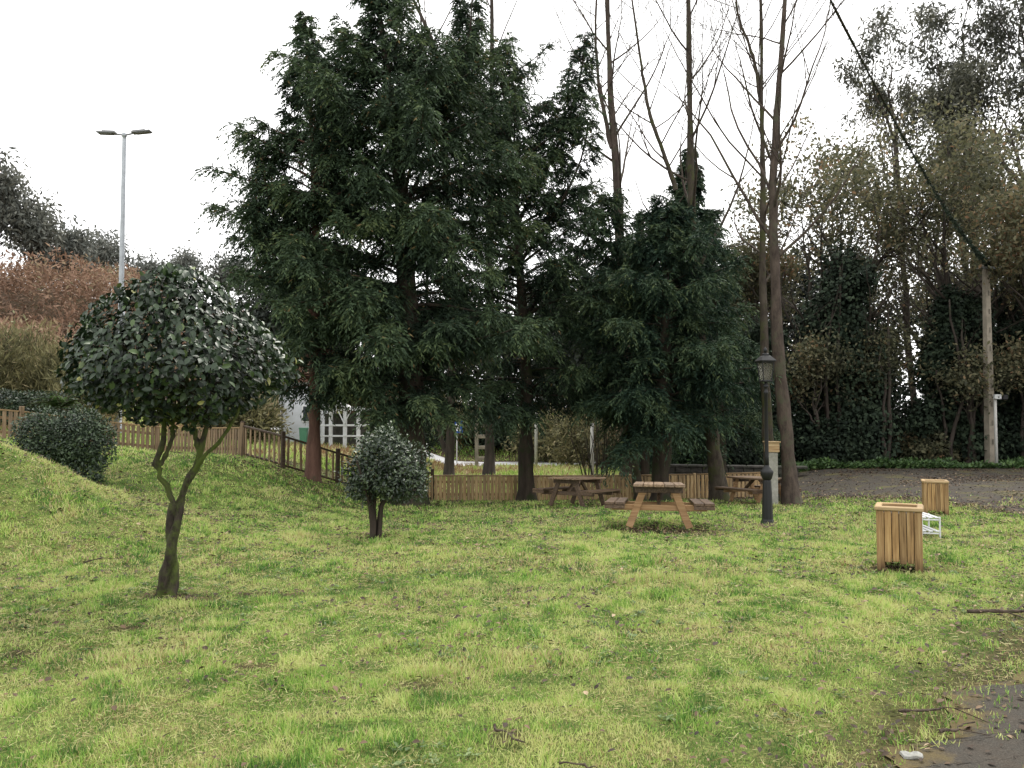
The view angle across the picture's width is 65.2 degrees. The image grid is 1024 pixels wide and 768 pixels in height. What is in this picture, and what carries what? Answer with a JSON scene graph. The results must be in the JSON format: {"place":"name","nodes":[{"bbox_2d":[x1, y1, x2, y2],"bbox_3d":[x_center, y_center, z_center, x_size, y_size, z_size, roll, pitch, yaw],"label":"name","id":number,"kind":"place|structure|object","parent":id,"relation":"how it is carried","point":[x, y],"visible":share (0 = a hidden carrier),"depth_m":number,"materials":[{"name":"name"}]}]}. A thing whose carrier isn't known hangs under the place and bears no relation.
{"place":"outdoors","nodes":[
{"label":"outdoors","id":0,"kind":"place"},
{"bbox_2d":[0,395,689,498],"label":"rough grass","id":1,"kind":"structure","parent":0,"point":[551,469],"depth_m":34.61,"materials":[{"name":"green plant"}]},
{"bbox_2d":[135,404,595,465],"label":"road","id":2,"kind":"structure","parent":0,"point":[437,457],"depth_m":45.09,"materials":[{"name":"grey asphalt"}]},
{"bbox_2d":[0,290,1023,767],"bbox_3d":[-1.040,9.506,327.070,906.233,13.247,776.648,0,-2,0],"label":"ground","id":3,"kind":"structure","parent":0,"point":[888,710],"depth_m":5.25,"materials":[{"name":"green plant"}]},
{"bbox_2d":[0,320,37,405],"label":"scrub bush","id":4,"kind":"object","parent":3,"relation":"on","point":[8,353],"visible":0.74,"depth_m":31.09,"materials":[{"name":"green plant"}]},
{"bbox_2d":[0,138,47,252],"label":"eucalyptus tree","id":5,"kind":"object","parent":3,"relation":"on","point":[9,204],"visible":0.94,"depth_m":76.09,"materials":[{"name":"green plant"}]},
{"bbox_2d":[0,317,59,410],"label":"scrub bush","id":6,"kind":"object","parent":3,"relation":"on","point":[27,336],"visible":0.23,"depth_m":32.81,"materials":[{"name":"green plant"}]},
{"bbox_2d":[0,187,75,268],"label":"eucalyptus tree","id":7,"kind":"object","parent":3,"relation":"on","point":[37,229],"visible":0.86,"depth_m":78.89,"materials":[{"name":"green plant"}]},
{"bbox_2d":[0,388,80,429],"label":"clipped hedge","id":8,"kind":"object","parent":3,"relation":"on","point":[16,398],"visible":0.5,"depth_m":26.79,"materials":[{"name":"green plant"}]},
{"bbox_2d":[6,335,78,410],"bbox_3d":[-18.450,-0.024,32.055,3.824,3.958,3.128,0,-2,0],"label":"scrub bush","id":9,"kind":"object","parent":3,"relation":"on","point":[39,374],"visible":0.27,"depth_m":31.44,"materials":[{"name":"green plant"}]},
{"bbox_2d":[24,390,89,421],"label":"fern","id":10,"kind":"object","parent":3,"relation":"on","point":[61,403],"visible":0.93,"depth_m":23.47,"materials":[{"name":"green plant"}]},
{"bbox_2d":[15,214,107,279],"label":"eucalyptus tree","id":11,"kind":"object","parent":3,"relation":"on","point":[79,239],"visible":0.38,"depth_m":83.93,"materials":[{"name":"green plant"}]},
{"bbox_2d":[8,403,120,484],"bbox_3d":[-8.072,1.169,14.432,2.005,1.662,1.219,0,-2,0],"label":"clipped bush","id":12,"kind":"object","parent":3,"relation":"on","point":[69,451],"visible":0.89,"depth_m":14.23,"materials":[{"name":"green plant"}]},
{"bbox_2d":[42,359,123,431],"bbox_3d":[-16.042,0.315,29.800,3.358,3.615,3.568,2,-3,-35],"label":"scrub bush","id":13,"kind":"object","parent":3,"relation":"on","point":[57,387],"visible":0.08,"depth_m":29.53,"materials":[{"name":"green plant"}]},
{"bbox_2d":[80,225,147,292],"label":"eucalyptus tree","id":14,"kind":"object","parent":3,"relation":"on","point":[109,253],"visible":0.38,"depth_m":102.33,"materials":[{"name":"green plant"}]},
{"bbox_2d":[0,406,243,455],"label":"picket fence","id":15,"kind":"object","parent":3,"relation":"on","point":[232,435],"visible":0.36,"depth_m":23.16,"materials":[{"name":"brown wood"}]},
{"bbox_2d":[96,129,152,432],"bbox_3d":[-15.229,-3.932,31.189,2.100,12.123,0.312,0,-2,0],"label":"street light","id":16,"kind":"object","parent":3,"relation":"on","point":[124,135],"visible":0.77,"depth_m":31.27,"materials":[{"name":"metal"}]},
{"bbox_2d":[114,248,172,287],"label":"eucalyptus tree","id":17,"kind":"object","parent":3,"relation":"on","point":[150,264],"visible":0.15,"depth_m":111.75,"materials":[{"name":"green plant"}]},
{"bbox_2d":[0,242,327,417],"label":"bracken","id":18,"kind":"object","parent":3,"relation":"on","point":[19,278],"visible":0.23,"depth_m":58.09,"materials":[{"name":"brown plant"}]},
{"bbox_2d":[52,262,310,596],"bbox_3d":[-2.948,0.452,7.195,2.183,3.102,2.066,0,-2,0],"label":"camellia tree","id":19,"kind":"object","parent":3,"relation":"on","point":[220,394],"visible":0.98,"depth_m":6.83,"materials":[{"name":"green plant"}]},
{"bbox_2d":[163,240,211,282],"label":"eucalyptus tree","id":20,"kind":"object","parent":3,"relation":"on","point":[188,259],"visible":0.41,"depth_m":111.50,"materials":[{"name":"green plant"}]},
{"bbox_2d":[204,245,256,328],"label":"eucalyptus tree","id":21,"kind":"object","parent":3,"relation":"on","point":[219,273],"visible":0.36,"depth_m":109.41,"materials":[{"name":"green plant"}]},
{"bbox_2d":[187,392,295,442],"bbox_3d":[-11.257,1.177,33.112,4.057,3.043,3.976,2,-3,-34],"label":"scrub bush","id":22,"kind":"object","parent":3,"relation":"on","point":[257,416],"visible":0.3,"depth_m":32.55,"materials":[{"name":"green plant"}]},
{"bbox_2d":[231,257,355,363],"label":"evergreen tree","id":23,"kind":"object","parent":3,"relation":"on","point":[260,313],"visible":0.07,"depth_m":56.68,"materials":[{"name":"green plant"}]},
{"bbox_2d":[299,428,308,445],"bbox_3d":[-8.580,2.212,32.937,0.335,0.828,0.347,0,-2,0],"label":"wheelie bin","id":24,"kind":"object","parent":3,"relation":"on","point":[303,434],"visible":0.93,"depth_m":32.80,"materials":[{"name":"green plastic"}]},
{"bbox_2d":[275,367,333,443],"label":"pale house","id":25,"kind":"structure","parent":3,"relation":"on","point":[296,420],"depth_m":35.47,"materials":[{"name":"paint"}]},
{"bbox_2d":[185,10,426,482],"bbox_3d":[-5.102,-3.596,20.930,6.186,12.436,6.324,0,-2,0],"label":"cedar tree","id":26,"kind":"object","parent":3,"relation":"on","point":[269,158],"visible":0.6,"depth_m":19.94,"materials":[{"name":"green plant"}]},
{"bbox_2d":[241,421,433,500],"bbox_3d":[-4.654,2.324,22.457,5.590,2.572,1.379,1,-3,-24],"label":"picket fence","id":27,"kind":"object","parent":3,"relation":"on","point":[281,460],"visible":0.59,"depth_m":21.65,"materials":[{"name":"brown wood"}]},
{"bbox_2d":[320,404,379,447],"bbox_3d":[-7.018,1.853,34.578,2.700,2.450,1.650,0,-2,0],"label":"white porch","id":28,"kind":"object","parent":3,"relation":"on","point":[340,432],"visible":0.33,"depth_m":35.27,"materials":[{"name":"paint"}]},
{"bbox_2d":[320,270,393,377],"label":"evergreen tree","id":29,"kind":"object","parent":3,"relation":"on","point":[361,354],"depth_m":58.84,"materials":[{"name":"green plant"}]},
{"bbox_2d":[333,418,432,537],"bbox_3d":[-1.730,1.305,10.805,1.300,1.687,1.241,0,-2,0],"label":"round shrub","id":30,"kind":"object","parent":3,"relation":"on","point":[380,470],"visible":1,"depth_m":10.66,"materials":[{"name":"green plant"}]},
{"bbox_2d":[364,397,445,458],"bbox_3d":[-5.199,1.942,37.895,4.517,3.478,3.485,0,-2,0],"label":"scrub bush","id":31,"kind":"object","parent":3,"relation":"on","point":[431,443],"visible":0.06,"depth_m":37.59,"materials":[{"name":"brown plant"}]},
{"bbox_2d":[252,0,564,506],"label":"cedar tree","id":32,"kind":"object","parent":3,"relation":"on","point":[415,92],"visible":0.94,"depth_m":19.22,"materials":[{"name":"green plant"}]},
{"bbox_2d":[385,290,516,401],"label":"evergreen tree","id":33,"kind":"object","parent":3,"relation":"on","point":[475,371],"visible":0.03,"depth_m":60.84,"materials":[{"name":"green plant"}]},
{"bbox_2d":[333,0,576,477],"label":"bare tree","id":34,"kind":"object","parent":3,"relation":"on","point":[448,448],"visible":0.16,"depth_m":33.34,"materials":[{"name":"brown plant"}]},
{"bbox_2d":[441,394,509,442],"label":"scrub bush","id":35,"kind":"object","parent":3,"relation":"on","point":[461,439],"visible":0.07,"depth_m":50.30,"materials":[{"name":"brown plant"}]},
{"bbox_2d":[475,424,484,465],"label":"concrete post","id":36,"kind":"object","parent":3,"relation":"on","point":[477,448],"visible":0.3,"depth_m":40.77,"materials":[{"name":"grey concrete"}]},
{"bbox_2d":[429,0,557,476],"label":"bare tree","id":37,"kind":"object","parent":3,"relation":"on","point":[489,464],"visible":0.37,"depth_m":34.30,"materials":[{"name":"brown plant"}]},
{"bbox_2d":[463,416,542,452],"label":"scrub bush","id":38,"kind":"object","parent":3,"relation":"on","point":[497,444],"visible":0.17,"depth_m":49.32,"materials":[{"name":"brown plant"}]},
{"bbox_2d":[493,723,524,742],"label":"fallen branch","id":39,"kind":"object","parent":3,"relation":"on","point":[499,730],"visible":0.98,"depth_m":3.98,"materials":[{"name":"brown wood"}]},
{"bbox_2d":[0,438,1023,767],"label":"fallen leaves","id":40,"kind":"object","parent":3,"relation":"on","point":[890,470],"depth_m":9.73,"materials":[{"name":"brown plant"}]},
{"bbox_2d":[471,280,579,402],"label":"evergreen tree","id":41,"kind":"object","parent":3,"relation":"on","point":[512,350],"visible":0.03,"depth_m":60.98,"materials":[{"name":"green plant"}]},
{"bbox_2d":[419,0,635,501],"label":"cedar tree","id":42,"kind":"object","parent":3,"relation":"on","point":[567,266],"visible":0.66,"depth_m":23.79,"materials":[{"name":"green plant"}]},
{"bbox_2d":[534,425,537,468],"bbox_3d":[1.200,2.745,39.921,0.200,3.130,0.190,0,-2,0],"label":"thin post","id":43,"kind":"object","parent":3,"relation":"on","point":[536,448],"visible":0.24,"depth_m":39.85,"materials":[{"name":"concrete"}]},
{"bbox_2d":[501,402,588,462],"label":"scrub bush","id":44,"kind":"object","parent":3,"relation":"on","point":[542,455],"visible":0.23,"depth_m":45.37,"materials":[{"name":"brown plant"}]},
{"bbox_2d":[533,476,620,506],"bbox_3d":[1.545,2.528,18.828,1.493,0.673,1.710,-1,-6,30],"label":"picnic table","id":45,"kind":"object","parent":3,"relation":"on","point":[573,489],"visible":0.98,"depth_m":18.46,"materials":[{"name":"brown wood"}]},
{"bbox_2d":[538,411,619,465],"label":"scrub bush","id":46,"kind":"object","parent":3,"relation":"on","point":[566,447],"visible":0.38,"depth_m":41.52,"materials":[{"name":"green plant"}]},
{"bbox_2d":[590,425,593,474],"bbox_3d":[3.300,2.815,32.912,0.200,2.430,0.190,0,-2,0],"label":"thin post","id":47,"kind":"object","parent":3,"relation":"on","point":[591,441],"visible":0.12,"depth_m":32.87,"materials":[{"name":"concrete"}]},
{"bbox_2d":[565,391,619,487],"bbox_3d":[3.048,1.820,29.030,2.827,4.231,2.808,1,-3,-28],"label":"bare shrub","id":48,"kind":"object","parent":3,"relation":"on","point":[604,456],"visible":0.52,"depth_m":29.15,"materials":[{"name":"brown plant"}]},
{"bbox_2d":[430,472,760,500],"bbox_3d":[2.674,3.229,24.760,10.351,1.039,0.655,0,-2,-4],"label":"picket fence","id":49,"kind":"object","parent":3,"relation":"on","point":[544,481],"visible":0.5,"depth_m":24.66,"materials":[{"name":"brown wood"}]},
{"bbox_2d":[579,420,619,466],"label":"scrub bush","id":50,"kind":"object","parent":3,"relation":"on","point":[608,442],"visible":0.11,"depth_m":39.55,"materials":[{"name":"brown plant"}]},
{"bbox_2d":[516,0,709,488],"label":"bare tree","id":51,"kind":"object","parent":3,"relation":"on","point":[613,140],"visible":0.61,"depth_m":28.85,"materials":[{"name":"brown plant"}]},
{"bbox_2d":[552,193,709,501],"bbox_3d":[3.583,-1.108,24.730,4.804,9.826,5.533,0,-2,0],"label":"cypress tree","id":52,"kind":"object","parent":3,"relation":"on","point":[611,247],"visible":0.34,"depth_m":23.99,"materials":[{"name":"green plant"}]},
{"bbox_2d":[634,213,649,495],"bbox_3d":[4.222,-0.882,26.279,0.549,9.486,0.559,0,-2,0],"label":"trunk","id":53,"kind":"object","parent":3,"relation":"on","point":[645,466],"visible":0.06,"depth_m":25.90,"materials":[{"name":"brown plant"}]},
{"bbox_2d":[605,482,714,528],"bbox_3d":[2.331,1.910,12.704,1.613,0.673,1.710,0,-6,10],"label":"picnic table","id":54,"kind":"object","parent":3,"relation":"on","point":[678,504],"visible":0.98,"depth_m":12.14,"materials":[{"name":"brown wood"}]},
{"bbox_2d":[541,0,791,501],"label":"bare tree","id":55,"kind":"object","parent":3,"relation":"on","point":[716,473],"visible":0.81,"depth_m":23.39,"materials":[{"name":"brown plant"}]},
{"bbox_2d":[558,193,790,501],"bbox_3d":[4.357,-0.974,22.799,6.044,8.974,6.463,0,-2,0],"label":"cypress tree","id":56,"kind":"object","parent":3,"relation":"on","point":[708,368],"visible":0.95,"depth_m":21.87,"materials":[{"name":"green plant"}]},
{"bbox_2d":[671,444,704,472],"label":"undergrowth shrub","id":57,"kind":"object","parent":3,"relation":"on","point":[683,461],"visible":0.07,"depth_m":31.94,"materials":[{"name":"green plant"}]},
{"bbox_2d":[649,148,750,473],"bbox_3d":[7.377,-2.425,33.414,5.174,15.035,5.110,-1,-3,22],"label":"cypress tree","id":58,"kind":"object","parent":3,"relation":"on","point":[708,216],"visible":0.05,"depth_m":32.85,"materials":[{"name":"green plant"}]},
{"bbox_2d":[670,225,795,474],"bbox_3d":[7.357,-0.819,27.011,4.744,9.324,4.828,0,-2,0],"label":"cypress tree","id":59,"kind":"object","parent":3,"relation":"on","point":[754,436],"visible":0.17,"depth_m":26.72,"materials":[{"name":"green plant"}]},
{"bbox_2d":[693,427,780,472],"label":"undergrowth shrub","id":60,"kind":"object","parent":3,"relation":"on","point":[745,457],"visible":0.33,"depth_m":30.67,"materials":[{"name":"green plant"}]},
{"bbox_2d":[669,464,807,487],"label":"stone wall","id":61,"kind":"structure","parent":3,"relation":"on","point":[680,468],"depth_m":29.39,"materials":[{"name":"grey stone"}]},
{"bbox_2d":[714,476,800,503],"bbox_3d":[6.523,2.820,21.312,1.493,0.673,1.710,1,-4,-20],"label":"picnic table","id":62,"kind":"object","parent":3,"relation":"on","point":[754,490],"visible":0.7,"depth_m":21.47,"materials":[{"name":"brown wood"}]},
{"bbox_2d":[605,0,913,504],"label":"bare tree","id":63,"kind":"object","parent":3,"relation":"on","point":[790,492],"visible":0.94,"depth_m":20.57,"materials":[{"name":"brown plant"}]},
{"bbox_2d":[640,0,891,502],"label":"bare tree","id":64,"kind":"object","parent":3,"relation":"on","point":[764,339],"visible":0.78,"depth_m":21.47,"materials":[{"name":"brown plant"}]},
{"bbox_2d":[755,347,776,524],"bbox_3d":[4.413,0.923,13.874,0.278,3.145,0.278,0,-2,-8],"label":"park lamp","id":65,"kind":"object","parent":3,"relation":"on","point":[765,362],"visible":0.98,"depth_m":13.83,"materials":[{"name":"black metal"}]},
{"bbox_2d":[718,213,814,326],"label":"oak tree","id":66,"kind":"object","parent":3,"relation":"on","point":[752,283],"visible":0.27,"depth_m":42.15,"materials":[{"name":"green plant"}]},
{"bbox_2d":[728,259,810,429],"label":"ivy clad tree","id":67,"kind":"object","parent":3,"relation":"on","point":[753,333],"visible":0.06,"depth_m":36.36,"materials":[{"name":"green plant"}]},
{"bbox_2d":[763,441,780,504],"bbox_3d":[6.540,2.301,20.112,0.360,1.719,0.340,0,-2,0],"label":"box post","id":68,"kind":"object","parent":3,"relation":"on","point":[773,453],"visible":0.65,"depth_m":20.00,"materials":[{"name":"stone"}]},
{"bbox_2d":[539,242,1016,440],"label":"distant wood","id":69,"kind":"object","parent":3,"relation":"on","point":[803,294],"visible":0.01,"depth_m":51.89,"materials":[{"name":"plant"}]},
{"bbox_2d":[736,387,823,464],"bbox_3d":[10.885,1.815,32.845,4.046,3.492,3.680,-2,-3,33],"label":"undergrowth shrub","id":70,"kind":"object","parent":3,"relation":"on","point":[798,421],"visible":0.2,"depth_m":32.31,"materials":[{"name":"green plant"}]},
{"bbox_2d":[738,223,895,454],"bbox_3d":[12.664,-1.748,33.863,7.024,10.585,5.540,1,-3,-29],"label":"ivy clad tree","id":71,"kind":"object","parent":3,"relation":"on","point":[786,332],"visible":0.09,"depth_m":33.61,"materials":[{"name":"green plant"}]},
{"bbox_2d":[771,323,876,455],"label":"thin tree","id":72,"kind":"object","parent":3,"relation":"on","point":[817,360],"visible":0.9,"depth_m":31.72,"materials":[{"name":"green plant"}]},
{"bbox_2d":[794,416,880,462],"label":"undergrowth shrub","id":73,"kind":"object","parent":3,"relation":"on","point":[816,439],"visible":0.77,"depth_m":31.23,"materials":[{"name":"green plant"}]},
{"bbox_2d":[770,163,937,461],"bbox_3d":[14.074,-2.803,33.218,6.574,12.671,5.946,-2,-3,39],"label":"ivy clad tree","id":74,"kind":"object","parent":3,"relation":"on","point":[872,417],"visible":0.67,"depth_m":32.10,"materials":[{"name":"green plant"}]},
{"bbox_2d":[720,89,1023,396],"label":"oak tree","id":75,"kind":"object","parent":3,"relation":"on","point":[838,231],"visible":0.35,"depth_m":36.18,"materials":[{"name":"green plant"}]},
{"bbox_2d":[826,311,938,454],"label":"thin tree","id":76,"kind":"object","parent":3,"relation":"on","point":[894,348],"visible":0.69,"depth_m":31.84,"materials":[{"name":"green plant"}]},
{"bbox_2d":[874,502,923,572],"bbox_3d":[4.067,1.609,8.391,0.459,0.678,0.449,-1,-3,27],"label":"litter bin","id":77,"kind":"object","parent":3,"relation":"on","point":[899,534],"visible":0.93,"depth_m":8.22,"materials":[{"name":"brown wood"}]},
{"bbox_2d":[778,455,1023,471],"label":"verge plants","id":78,"kind":"object","parent":3,"relation":"on","point":[885,462],"visible":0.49,"depth_m":30.21,"materials":[{"name":"green plant"}]},
{"bbox_2d":[826,0,976,409],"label":"eucalyptus tree","id":79,"kind":"object","parent":3,"relation":"on","point":[873,40],"visible":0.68,"depth_m":47.76,"materials":[{"name":"green plant"}]},
{"bbox_2d":[786,91,1023,436],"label":"oak tree","id":80,"kind":"object","parent":3,"relation":"on","point":[930,195],"visible":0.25,"depth_m":34.54,"materials":[{"name":"green plant"}]},
{"bbox_2d":[878,399,940,460],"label":"undergrowth shrub","id":81,"kind":"object","parent":3,"relation":"on","point":[903,423],"visible":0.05,"depth_m":34.55,"materials":[{"name":"green plant"}]},
{"bbox_2d":[891,427,969,463],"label":"undergrowth shrub","id":82,"kind":"object","parent":3,"relation":"on","point":[931,451],"visible":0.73,"depth_m":31.80,"materials":[{"name":"green plant"}]},
{"bbox_2d":[838,78,1023,293],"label":"oak tree","id":83,"kind":"object","parent":3,"relation":"on","point":[979,134],"visible":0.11,"depth_m":46.66,"materials":[{"name":"green plant"}]},
{"bbox_2d":[922,512,940,537],"bbox_3d":[6.045,2.078,11.844,0.252,0.375,1.242,-1,-2,14],"label":"slatted rack","id":84,"kind":"object","parent":3,"relation":"on","point":[925,528],"visible":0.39,"depth_m":11.27,"materials":[{"name":"white paint"}]},
{"bbox_2d":[921,479,948,514],"bbox_3d":[8.104,2.180,15.323,0.459,0.678,0.449,-1,-3,24],"label":"litter bin","id":85,"kind":"object","parent":3,"relation":"on","point":[935,494],"visible":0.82,"depth_m":15.14,"materials":[{"name":"brown wood"}]},
{"bbox_2d":[856,175,1018,397],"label":"oak tree","id":86,"kind":"object","parent":3,"relation":"on","point":[888,278],"visible":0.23,"depth_m":44.86,"materials":[{"name":"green plant"}]},
{"bbox_2d":[859,212,1023,462],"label":"ivy clad tree","id":87,"kind":"object","parent":3,"relation":"on","point":[958,318],"visible":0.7,"depth_m":32.32,"materials":[{"name":"green plant"}]},
{"bbox_2d":[887,0,1023,297],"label":"eucalyptus tree","id":88,"kind":"object","parent":3,"relation":"on","point":[930,20],"visible":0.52,"depth_m":44.24,"materials":[{"name":"green plant"}]},
{"bbox_2d":[899,336,1023,462],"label":"thin tree","id":89,"kind":"object","parent":3,"relation":"on","point":[971,383],"visible":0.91,"depth_m":31.18,"materials":[{"name":"green plant"}]},
{"bbox_2d":[920,208,1023,445],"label":"ivy clad tree","id":90,"kind":"object","parent":3,"relation":"on","point":[1004,319],"visible":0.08,"depth_m":34.36,"materials":[{"name":"green plant"}]},
{"bbox_2d":[933,0,1023,187],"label":"eucalyptus tree","id":91,"kind":"object","parent":3,"relation":"on","point":[1008,92],"visible":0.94,"depth_m":40.70,"materials":[{"name":"green plant"}]},
{"bbox_2d":[934,170,1023,402],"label":"oak tree","id":92,"kind":"object","parent":3,"relation":"on","point":[1005,251],"visible":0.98,"depth_m":30.40,"materials":[{"name":"green plant"}]},
{"bbox_2d":[948,257,1023,459],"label":"ivy clad tree","id":93,"kind":"object","parent":3,"relation":"on","point":[1007,409],"visible":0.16,"depth_m":32.65,"materials":[{"name":"green plant"}]},
{"bbox_2d":[976,265,998,462],"bbox_3d":[18.484,-0.668,31.052,1.000,8.194,0.337,0,-2,0],"label":"utility pole","id":94,"kind":"object","parent":3,"relation":"on","point":[989,454],"visible":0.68,"depth_m":30.99,"materials":[{"name":"concrete"}]},
{"bbox_2d":[830,0,990,266],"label":"overhead cable","id":95,"kind":"object","parent":94,"relation":"attached to","point":[978,254],"visible":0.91,"depth_m":18.97,"materials":[{"name":"black rubber"}]},
{"bbox_2d":[993,394,1007,463],"bbox_3d":[18.625,1.853,30.481,0.520,2.910,0.242,0,-2,0],"label":"service pole","id":96,"kind":"object","parent":3,"relation":"on","point":[1003,397],"visible":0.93,"depth_m":30.50,"materials":[{"name":"white metal"}]},
{"bbox_2d":[980,408,1023,460],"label":"undergrowth shrub","id":97,"kind":"object","parent":3,"relation":"on","point":[1014,447],"visible":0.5,"depth_m":31.48,"materials":[{"name":"green plant"}]},
{"bbox_2d":[993,316,1023,458],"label":"thin tree","id":98,"kind":"object","parent":3,"relation":"on","point":[1014,347],"visible":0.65,"depth_m":31.35,"materials":[{"name":"green plant"}]},
{"bbox_2d":[0,0,1023,408],"label":"sky","id":99,"kind":"structure","parent":0,"point":[180,71],"materials":[{"name":"white"}]},
{"bbox_2d":[700,469,1023,767],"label":"path","id":100,"kind":"structure","parent":0,"point":[998,754],"depth_m":4.51,"materials":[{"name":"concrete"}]},
{"bbox_2d":[899,751,922,759],"bbox_3d":[1.897,1.761,3.792,0.104,0.033,0.078,0,-2,0],"label":"flat stone","id":101,"kind":"object","parent":100,"relation":"on","point":[915,755],"visible":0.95,"depth_m":3.77,"materials":[{"name":"white stone"}]},
{"bbox_2d":[898,707,989,722],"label":"fallen branch","id":102,"kind":"object","parent":100,"relation":"on","point":[914,710],"visible":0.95,"depth_m":4.27,"materials":[{"name":"brown wood"}]},
{"bbox_2d":[938,721,989,735],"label":"fallen branch","id":103,"kind":"object","parent":100,"relation":"on","point":[942,730],"visible":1,"depth_m":3.99,"materials":[{"name":"brown wood"}]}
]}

